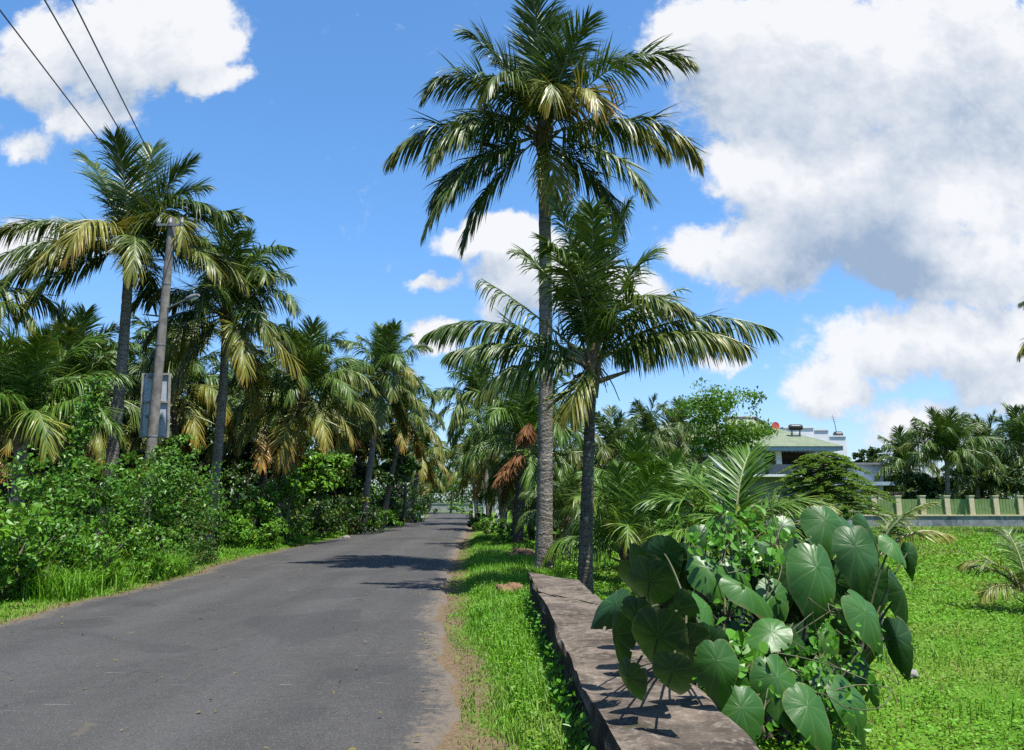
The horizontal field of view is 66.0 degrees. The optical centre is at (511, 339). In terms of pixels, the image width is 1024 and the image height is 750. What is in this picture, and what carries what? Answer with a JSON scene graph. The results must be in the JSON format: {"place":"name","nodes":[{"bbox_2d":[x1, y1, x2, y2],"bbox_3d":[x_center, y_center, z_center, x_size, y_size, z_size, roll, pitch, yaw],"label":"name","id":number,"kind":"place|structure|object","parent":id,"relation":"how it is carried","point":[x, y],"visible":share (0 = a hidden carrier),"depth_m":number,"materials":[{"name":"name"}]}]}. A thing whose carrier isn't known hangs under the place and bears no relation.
{"place":"outdoors","nodes":[
{"label":"outdoors","id":0,"kind":"place"},
{"bbox_2d":[0,546,198,603],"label":"long grass","id":1,"kind":"structure","parent":0,"point":[70,588],"depth_m":11.57,"materials":[{"name":"green plant"}]},
{"bbox_2d":[0,521,398,619],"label":"roadside grass","id":2,"kind":"structure","parent":0,"point":[228,549],"depth_m":19.06,"materials":[{"name":"green plant"}]},
{"bbox_2d":[0,512,470,749],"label":"road","id":3,"kind":"structure","parent":0,"point":[293,657],"depth_m":6.72,"materials":[{"name":"grey asphalt"}]},
{"bbox_2d":[7,534,460,749],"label":"leaf litter","id":4,"kind":"object","parent":3,"relation":"on","point":[352,748],"visible":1,"depth_m":6.67,"materials":[{"name":"brown plant"}]},
{"bbox_2d":[0,505,1023,749],"bbox_3d":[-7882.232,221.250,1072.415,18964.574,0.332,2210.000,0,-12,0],"label":"ground","id":5,"kind":"structure","parent":0,"point":[456,733],"depth_m":6.83,"materials":[{"name":"green plant"}]},
{"bbox_2d":[0,477,61,601],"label":"shrub","id":6,"kind":"object","parent":5,"relation":"on","point":[18,523],"visible":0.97,"depth_m":10.82,"materials":[{"name":"green plant"}]},
{"bbox_2d":[0,244,68,418],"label":"coconut palm","id":7,"kind":"object","parent":5,"relation":"on","point":[9,304],"visible":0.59,"depth_m":19.24,"materials":[{"name":"green plant"}]},
{"bbox_2d":[20,374,112,538],"bbox_3d":[-8.919,2.368,15.752,1.426,3.563,0.981,7,-13,-30],"label":"climbing vine","id":8,"kind":"object","parent":5,"relation":"on","point":[74,442],"visible":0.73,"depth_m":15.95,"materials":[{"name":"green plant"}]},
{"bbox_2d":[0,321,134,569],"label":"coconut palm","id":9,"kind":"object","parent":5,"relation":"on","point":[23,397],"visible":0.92,"depth_m":16.78,"materials":[{"name":"green plant"}]},
{"bbox_2d":[0,438,139,501],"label":"broadleaf tree","id":10,"kind":"object","parent":5,"relation":"on","point":[132,465],"visible":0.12,"depth_m":25.89,"materials":[{"name":"green plant"}]},
{"bbox_2d":[0,297,160,521],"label":"coconut palm","id":11,"kind":"object","parent":5,"relation":"on","point":[74,330],"visible":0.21,"depth_m":25.09,"materials":[{"name":"green plant"}]},
{"bbox_2d":[0,444,166,587],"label":"shrub","id":12,"kind":"object","parent":5,"relation":"on","point":[61,529],"visible":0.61,"depth_m":13.49,"materials":[{"name":"green plant"}]},
{"bbox_2d":[54,508,186,585],"bbox_3d":[-6.670,3.551,13.375,1.835,1.347,2.780,0,-12,0],"label":"shrub","id":13,"kind":"object","parent":5,"relation":"on","point":[143,553],"visible":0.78,"depth_m":13.56,"materials":[{"name":"green plant"}]},
{"bbox_2d":[0,123,256,540],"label":"coconut palm","id":14,"kind":"object","parent":5,"relation":"on","point":[135,229],"visible":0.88,"depth_m":20.49,"materials":[{"name":"green plant"}]},
{"bbox_2d":[94,339,170,458],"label":"coconut palm","id":15,"kind":"object","parent":5,"relation":"on","point":[129,448],"visible":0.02,"depth_m":31.08,"materials":[{"name":"green plant"}]},
{"bbox_2d":[138,217,183,538],"bbox_3d":[-8.314,1.279,18.397,0.670,8.684,0.312,0,-12,0],"label":"utility pole","id":16,"kind":"object","parent":5,"relation":"on","point":[154,409],"visible":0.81,"depth_m":18.58,"materials":[{"name":"concrete"}]},
{"bbox_2d":[0,10,158,217],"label":"overhead wire","id":17,"kind":"object","parent":16,"relation":"attached to","point":[2,13],"visible":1,"depth_m":12.61,"materials":[{"name":"black metal"}]},
{"bbox_2d":[44,0,169,216],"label":"overhead wire","id":18,"kind":"object","parent":16,"relation":"attached to","point":[101,98],"visible":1,"depth_m":12.48,"materials":[{"name":"black metal"}]},
{"bbox_2d":[72,0,181,217],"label":"overhead wire","id":19,"kind":"object","parent":16,"relation":"attached to","point":[120,96],"visible":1,"depth_m":12.38,"materials":[{"name":"black metal"}]},
{"bbox_2d":[139,373,170,437],"bbox_3d":[-8.460,1.537,18.639,0.775,1.537,0.175,0,-12,0],"label":"sign panel","id":20,"kind":"object","parent":16,"relation":"attached to","point":[164,417],"visible":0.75,"depth_m":18.69,"materials":[{"name":"metal"}]},
{"bbox_2d":[80,422,244,507],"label":"broadleaf tree","id":21,"kind":"object","parent":5,"relation":"on","point":[208,439],"visible":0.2,"depth_m":29.60,"materials":[{"name":"green plant"}]},
{"bbox_2d":[94,313,249,502],"bbox_3d":[-12.042,3.135,27.954,5.498,8.459,5.665,-4,-12,18],"label":"coconut palm","id":22,"kind":"object","parent":5,"relation":"on","point":[190,422],"visible":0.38,"depth_m":27.56,"materials":[{"name":"green plant"}]},
{"bbox_2d":[101,433,243,564],"bbox_3d":[-7.435,3.553,17.340,2.644,2.935,3.775,0,-12,0],"label":"shrub","id":23,"kind":"object","parent":5,"relation":"on","point":[158,506],"visible":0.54,"depth_m":16.98,"materials":[{"name":"green plant"}]},
{"bbox_2d":[136,492,236,569],"bbox_3d":[-7.163,4.033,16.756,1.988,1.759,3.374,0,-12,0],"label":"shrub","id":24,"kind":"object","parent":5,"relation":"on","point":[208,553],"visible":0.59,"depth_m":17.04,"materials":[{"name":"green plant"}]},
{"bbox_2d":[157,365,241,501],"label":"coconut palm","id":25,"kind":"object","parent":5,"relation":"on","point":[161,444],"visible":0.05,"depth_m":35.83,"materials":[{"name":"green plant"}]},
{"bbox_2d":[120,208,310,547],"bbox_3d":[-8.538,1.221,23.395,5.339,10.387,5.910,0,-12,0],"label":"coconut palm","id":26,"kind":"object","parent":5,"relation":"on","point":[233,306],"visible":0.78,"depth_m":23.03,"materials":[{"name":"green plant"}]},
{"bbox_2d":[165,491,282,544],"bbox_3d":[-9.317,5.667,24.581,4.345,1.900,3.071,0,-12,0],"label":"shrub","id":27,"kind":"object","parent":5,"relation":"on","point":[236,512],"visible":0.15,"depth_m":24.00,"materials":[{"name":"green plant"}]},
{"bbox_2d":[192,441,281,500],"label":"broadleaf tree","id":28,"kind":"object","parent":5,"relation":"on","point":[237,474],"visible":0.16,"depth_m":36.12,"materials":[{"name":"green plant"}]},
{"bbox_2d":[205,354,277,500],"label":"coconut palm","id":29,"kind":"object","parent":5,"relation":"on","point":[226,489],"visible":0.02,"depth_m":37.59,"materials":[{"name":"green plant"}]},
{"bbox_2d":[197,353,317,496],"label":"coconut palm","id":30,"kind":"object","parent":5,"relation":"on","point":[261,458],"visible":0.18,"depth_m":30.27,"materials":[{"name":"green plant"}]},
{"bbox_2d":[222,483,298,543],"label":"shrub","id":31,"kind":"object","parent":5,"relation":"on","point":[252,506],"visible":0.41,"depth_m":24.34,"materials":[{"name":"green plant"}]},
{"bbox_2d":[0,538,525,749],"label":"dirt road shoulder","id":32,"kind":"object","parent":5,"relation":"on","point":[459,622],"depth_m":9.12},
{"bbox_2d":[219,497,314,549],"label":"shrub","id":33,"kind":"object","parent":5,"relation":"on","point":[258,538],"visible":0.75,"depth_m":22.82,"materials":[{"name":"green plant"}]},
{"bbox_2d":[265,465,310,546],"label":"shrub","id":34,"kind":"object","parent":5,"relation":"on","point":[288,486],"visible":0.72,"depth_m":25.04,"materials":[{"name":"green plant"}]},
{"bbox_2d":[235,424,355,512],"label":"broadleaf tree","id":35,"kind":"object","parent":5,"relation":"on","point":[248,449],"visible":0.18,"depth_m":31.90,"materials":[{"name":"green plant"}]},
{"bbox_2d":[215,314,380,519],"bbox_3d":[-7.021,3.029,25.943,5.365,7.866,5.131,0,-12,0],"label":"coconut palm","id":36,"kind":"object","parent":5,"relation":"on","point":[316,364],"visible":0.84,"depth_m":25.58,"materials":[{"name":"green plant"}]},
{"bbox_2d":[256,494,358,536],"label":"shrub","id":37,"kind":"object","parent":5,"relation":"on","point":[320,504],"visible":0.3,"depth_m":29.28,"materials":[{"name":"green plant"}]},
{"bbox_2d":[284,494,349,537],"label":"shrub","id":38,"kind":"object","parent":5,"relation":"on","point":[308,531],"visible":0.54,"depth_m":29.31,"materials":[{"name":"green plant"}]},
{"bbox_2d":[291,452,354,531],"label":"broadleaf tree","id":39,"kind":"object","parent":5,"relation":"on","point":[322,469],"visible":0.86,"depth_m":30.39,"materials":[{"name":"green plant"}]},
{"bbox_2d":[285,490,384,534],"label":"shrub","id":40,"kind":"object","parent":5,"relation":"on","point":[357,528],"visible":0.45,"depth_m":32.33,"materials":[{"name":"green plant"}]},
{"bbox_2d":[297,461,375,502],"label":"broadleaf tree","id":41,"kind":"object","parent":5,"relation":"on","point":[360,473],"visible":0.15,"depth_m":35.67,"materials":[{"name":"green plant"}]},
{"bbox_2d":[300,367,382,530],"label":"coconut palm","id":42,"kind":"object","parent":5,"relation":"on","point":[344,445],"visible":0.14,"depth_m":35.58,"materials":[{"name":"green plant"}]},
{"bbox_2d":[309,363,394,492],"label":"coconut palm","id":43,"kind":"object","parent":5,"relation":"on","point":[363,455],"visible":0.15,"depth_m":40.41,"materials":[{"name":"green plant"}]},
{"bbox_2d":[311,433,407,505],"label":"broadleaf tree","id":44,"kind":"object","parent":5,"relation":"on","point":[379,472],"visible":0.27,"depth_m":40.58,"materials":[{"name":"green plant"}]},
{"bbox_2d":[333,487,402,530],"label":"shrub","id":45,"kind":"object","parent":5,"relation":"on","point":[391,517],"visible":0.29,"depth_m":37.25,"materials":[{"name":"green plant"}]},
{"bbox_2d":[322,318,435,532],"bbox_3d":[-5.983,3.795,34.858,5.162,9.940,5.214,0,-12,0],"label":"coconut palm","id":46,"kind":"object","parent":5,"relation":"on","point":[387,355],"visible":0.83,"depth_m":34.98,"materials":[{"name":"green plant"}]},
{"bbox_2d":[369,478,422,526],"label":"shrub","id":47,"kind":"object","parent":5,"relation":"on","point":[392,503],"visible":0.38,"depth_m":43.04,"materials":[{"name":"green plant"}]},
{"bbox_2d":[373,434,424,525],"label":"broadleaf tree","id":48,"kind":"object","parent":5,"relation":"on","point":[406,464],"visible":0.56,"depth_m":43.26,"materials":[{"name":"green plant"}]},
{"bbox_2d":[372,486,427,522],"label":"shrub","id":49,"kind":"object","parent":5,"relation":"on","point":[416,507],"visible":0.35,"depth_m":50.72,"materials":[{"name":"green plant"}]},
{"bbox_2d":[372,477,437,516],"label":"shrub","id":50,"kind":"object","parent":5,"relation":"on","point":[426,503],"visible":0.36,"depth_m":60.75,"materials":[{"name":"green plant"}]},
{"bbox_2d":[366,369,445,527],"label":"coconut palm","id":51,"kind":"object","parent":5,"relation":"on","point":[413,416],"visible":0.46,"depth_m":41.45,"materials":[{"name":"green plant"}]},
{"bbox_2d":[385,416,453,522],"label":"coconut palm","id":52,"kind":"object","parent":5,"relation":"on","point":[434,450],"visible":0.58,"depth_m":51.22,"materials":[{"name":"green plant"}]},
{"bbox_2d":[410,455,448,513],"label":"coconut palm","id":53,"kind":"object","parent":5,"relation":"on","point":[438,482],"visible":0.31,"depth_m":84.52,"materials":[{"name":"green plant"}]},
{"bbox_2d":[409,443,475,512],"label":"broadleaf tree","id":54,"kind":"object","parent":5,"relation":"on","point":[450,487],"visible":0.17,"depth_m":88.99,"materials":[{"name":"green plant"}]},
{"bbox_2d":[427,503,495,512],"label":"compound wall","id":55,"kind":"structure","parent":5,"relation":"on","point":[441,507],"depth_m":109.55,"materials":[{"name":"grey concrete"}]},
{"bbox_2d":[437,427,501,518],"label":"coconut palm","id":56,"kind":"object","parent":5,"relation":"on","point":[457,464],"visible":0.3,"depth_m":61.05,"materials":[{"name":"green plant"}]},
{"bbox_2d":[428,350,513,522],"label":"coconut palm","id":57,"kind":"object","parent":5,"relation":"on","point":[462,407],"visible":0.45,"depth_m":45.69,"materials":[{"name":"green plant"}]},
{"bbox_2d":[449,397,516,529],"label":"coconut palm","id":58,"kind":"object","parent":5,"relation":"on","point":[471,471],"visible":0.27,"depth_m":37.18,"materials":[{"name":"green plant"}]},
{"bbox_2d":[467,513,509,533],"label":"shrub","id":59,"kind":"object","parent":5,"relation":"on","point":[484,524],"visible":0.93,"depth_m":33.12,"materials":[{"name":"green plant"}]},
{"bbox_2d":[495,582,522,594],"bbox_3d":[-0.047,3.715,11.491,0.488,0.369,0.490,11,-16,-43],"label":"earth mound","id":60,"kind":"object","parent":5,"relation":"on","point":[513,585],"visible":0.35,"depth_m":11.38,"materials":[{"name":"brown soil"}]},
{"bbox_2d":[0,429,1018,511],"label":"distant woods","id":61,"kind":"object","parent":5,"relation":"on","point":[435,500],"visible":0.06,"depth_m":111.74,"materials":[{"name":"green plant"}]},
{"bbox_2d":[491,523,528,543],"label":"shrub","id":62,"kind":"object","parent":5,"relation":"on","point":[507,538],"visible":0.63,"depth_m":24.46,"materials":[{"name":"green plant"}]},
{"bbox_2d":[458,369,583,542],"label":"coconut palm","id":63,"kind":"object","parent":5,"relation":"on","point":[521,462],"visible":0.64,"depth_m":24.33,"materials":[{"name":"green plant"}]},
{"bbox_2d":[446,533,602,749],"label":"verge grass","id":64,"kind":"structure","parent":5,"relation":"on","point":[528,691],"depth_m":6.88,"materials":[{"name":"green plant"}]},
{"bbox_2d":[477,390,606,540],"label":"coconut palm","id":65,"kind":"object","parent":5,"relation":"on","point":[574,454],"visible":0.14,"depth_m":28.27,"materials":[{"name":"green plant"}]},
{"bbox_2d":[380,0,706,570],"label":"coconut palm","id":66,"kind":"object","parent":5,"relation":"on","point":[543,92],"visible":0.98,"depth_m":16.57,"materials":[{"name":"green plant"}]},
{"bbox_2d":[515,484,576,545],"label":"shrub","id":67,"kind":"object","parent":5,"relation":"on","point":[558,534],"visible":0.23,"depth_m":23.24,"materials":[{"name":"green plant"}]},
{"bbox_2d":[517,582,595,749],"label":"wall weeds","id":68,"kind":"object","parent":5,"relation":"on","point":[560,698],"depth_m":4.88,"materials":[{"name":"green plant"}]},
{"bbox_2d":[515,463,606,559],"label":"young palm","id":69,"kind":"object","parent":5,"relation":"on","point":[568,482],"visible":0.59,"depth_m":19.89,"materials":[{"name":"green plant"}]},
{"bbox_2d":[417,186,783,593],"bbox_3d":[1.357,0.747,12.469,5.023,6.848,3.581,-8,-14,34],"label":"coconut palm","id":70,"kind":"object","parent":5,"relation":"on","point":[589,292],"visible":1,"depth_m":12.37,"materials":[{"name":"green plant"}]},
{"bbox_2d":[566,404,665,480],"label":"coconut palm","id":71,"kind":"object","parent":5,"relation":"on","point":[617,432],"visible":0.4,"depth_m":39.46,"materials":[{"name":"green plant"}]},
{"bbox_2d":[539,456,718,580],"bbox_3d":[2.132,3.583,15.129,3.390,2.677,3.300,0,-12,0],"label":"young palm","id":72,"kind":"object","parent":5,"relation":"on","point":[622,522],"visible":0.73,"depth_m":14.94,"materials":[{"name":"green plant"}]},
{"bbox_2d":[578,430,707,531],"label":"young palm","id":73,"kind":"object","parent":5,"relation":"on","point":[638,454],"visible":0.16,"depth_m":25.34,"materials":[{"name":"green plant"}]},
{"bbox_2d":[528,572,759,749],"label":"parapet wall","id":74,"kind":"structure","parent":5,"relation":"on","point":[660,716],"depth_m":3.80,"materials":[{"name":"concrete"}]},
{"bbox_2d":[606,393,691,464],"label":"coconut palm","id":75,"kind":"object","parent":5,"relation":"on","point":[647,424],"visible":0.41,"depth_m":45.58,"materials":[{"name":"green plant"}]},
{"bbox_2d":[579,445,750,561],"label":"young palm","id":76,"kind":"object","parent":5,"relation":"on","point":[675,460],"visible":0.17,"depth_m":17.45,"materials":[{"name":"green plant"}]},
{"bbox_2d":[652,398,706,462],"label":"coconut palm","id":77,"kind":"object","parent":5,"relation":"on","point":[680,423],"visible":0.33,"depth_m":55.38,"materials":[{"name":"green plant"}]},
{"bbox_2d":[653,510,715,556],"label":"shrub","id":78,"kind":"object","parent":5,"relation":"on","point":[673,519],"visible":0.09,"depth_m":14.40,"materials":[{"name":"green plant"}]},
{"bbox_2d":[663,377,780,486],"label":"broadleaf tree","id":79,"kind":"object","parent":5,"relation":"on","point":[719,434],"visible":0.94,"depth_m":31.24,"materials":[{"name":"green plant"}]},
{"bbox_2d":[629,439,840,623],"bbox_3d":[2.488,2.340,8.762,2.227,2.554,2.036,-10,-15,41],"label":"young palm","id":80,"kind":"object","parent":5,"relation":"on","point":[720,485],"visible":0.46,"depth_m":9.09,"materials":[{"name":"green plant"}]},
{"bbox_2d":[652,416,842,498],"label":"house","id":81,"kind":"structure","parent":5,"relation":"on","point":[788,447],"depth_m":57.66,"materials":[{"name":"white concrete"}]},
{"bbox_2d":[591,505,917,749],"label":"leaved plant","id":82,"kind":"object","parent":5,"relation":"on","point":[666,622],"visible":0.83,"depth_m":4.38,"materials":[{"name":"green plant"}]},
{"bbox_2d":[692,598,795,714],"bbox_3d":[1.141,1.654,4.114,0.655,0.558,0.413,6,-13,-26],"label":"climbing vine","id":83,"kind":"object","parent":82,"relation":"hanging from","point":[739,644],"visible":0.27,"depth_m":4.13,"materials":[{"name":"green plant"}]},
{"bbox_2d":[685,486,804,603],"bbox_3d":[1.506,1.274,4.966,0.818,0.702,0.597,8,-14,-33],"label":"climbing vine","id":84,"kind":"object","parent":82,"relation":"on","point":[738,537],"visible":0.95,"depth_m":4.92,"materials":[{"name":"green plant"}]},
{"bbox_2d":[699,597,899,749],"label":"climbing vine","id":85,"kind":"object","parent":82,"relation":"on","point":[813,665],"visible":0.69,"depth_m":4.14,"materials":[{"name":"green plant"}]},
{"bbox_2d":[488,523,1023,749],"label":"field weeds","id":86,"kind":"object","parent":5,"relation":"on","point":[940,565],"visible":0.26,"depth_m":9.19,"materials":[{"name":"green plant"}]},
{"bbox_2d":[524,495,1023,526],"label":"boundary fence","id":87,"kind":"object","parent":5,"relation":"on","point":[970,510],"visible":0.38,"depth_m":48.80,"materials":[{"name":"stone"}]},
{"bbox_2d":[525,523,1023,749],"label":"dry stalks","id":88,"kind":"object","parent":5,"relation":"on","point":[945,529],"visible":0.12,"depth_m":15.96,"materials":[{"name":"green plant"}]},
{"bbox_2d":[687,552,884,745],"bbox_3d":[1.474,2.061,5.152,2.006,1.375,1.410,4,-12,-18],"label":"shrub","id":89,"kind":"object","parent":5,"relation":"on","point":[831,720],"visible":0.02,"depth_m":4.82,"materials":[{"name":"green plant"}]},
{"bbox_2d":[752,496,851,538],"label":"shrub","id":90,"kind":"object","parent":5,"relation":"on","point":[846,516],"visible":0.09,"depth_m":29.73,"materials":[{"name":"green plant"}]},
{"bbox_2d":[779,427,847,457],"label":"white annex","id":91,"kind":"object","parent":5,"relation":"on","point":[820,434],"visible":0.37,"depth_m":68.25,"materials":[{"name":"white paint"}]},
{"bbox_2d":[761,452,899,521],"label":"feathery tree","id":92,"kind":"object","parent":5,"relation":"on","point":[813,463],"visible":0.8,"depth_m":33.77,"materials":[{"name":"green plant"}]},
{"bbox_2d":[822,463,893,498],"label":"white house","id":93,"kind":"structure","parent":5,"relation":"on","point":[881,483],"depth_m":59.27,"materials":[{"name":"white paint"}]},
{"bbox_2d":[851,446,890,462],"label":"broadleaf tree","id":94,"kind":"object","parent":5,"relation":"on","point":[871,454],"visible":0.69,"depth_m":84.08,"materials":[{"name":"green plant"}]},
{"bbox_2d":[796,501,956,651],"bbox_3d":[3.835,2.582,8.088,1.597,1.810,0.841,3,-12,-15],"label":"young palm","id":95,"kind":"object","parent":5,"relation":"on","point":[891,526],"visible":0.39,"depth_m":8.20,"materials":[{"name":"green plant"}]},
{"bbox_2d":[873,425,944,496],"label":"coconut palm","id":96,"kind":"object","parent":5,"relation":"on","point":[898,460],"visible":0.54,"depth_m":59.24,"materials":[{"name":"green plant"}]},
{"bbox_2d":[889,470,943,498],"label":"broadleaf tree","id":97,"kind":"object","parent":5,"relation":"on","point":[930,487],"visible":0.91,"depth_m":51.63,"materials":[{"name":"green plant"}]},
{"bbox_2d":[896,404,1006,498],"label":"coconut palm","id":98,"kind":"object","parent":5,"relation":"on","point":[946,433],"visible":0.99,"depth_m":51.09,"materials":[{"name":"green plant"}]},
{"bbox_2d":[936,468,1005,498],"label":"broadleaf tree","id":99,"kind":"object","parent":5,"relation":"on","point":[982,492],"visible":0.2,"depth_m":56.74,"materials":[{"name":"green plant"}]},
{"bbox_2d":[938,440,1009,498],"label":"coconut palm","id":100,"kind":"object","parent":5,"relation":"on","point":[967,477],"visible":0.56,"depth_m":52.44,"materials":[{"name":"green plant"}]},
{"bbox_2d":[950,409,1023,494],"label":"coconut palm","id":101,"kind":"object","parent":5,"relation":"on","point":[988,430],"visible":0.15,"depth_m":59.29,"materials":[{"name":"green plant"}]},
{"bbox_2d":[953,526,1023,608],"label":"young palm","id":102,"kind":"object","parent":5,"relation":"on","point":[970,565],"visible":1,"depth_m":11.18,"materials":[{"name":"green plant"}]},
{"bbox_2d":[970,460,1023,498],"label":"broadleaf tree","id":103,"kind":"object","parent":5,"relation":"on","point":[1014,470],"visible":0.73,"depth_m":51.84,"materials":[{"name":"green plant"}]},
{"bbox_2d":[978,402,1023,498],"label":"coconut palm","id":104,"kind":"object","parent":5,"relation":"on","point":[1013,430],"visible":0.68,"depth_m":55.55,"materials":[{"name":"green plant"}]},
{"bbox_2d":[0,0,1023,502],"label":"sky","id":105,"kind":"structure","parent":0,"point":[859,198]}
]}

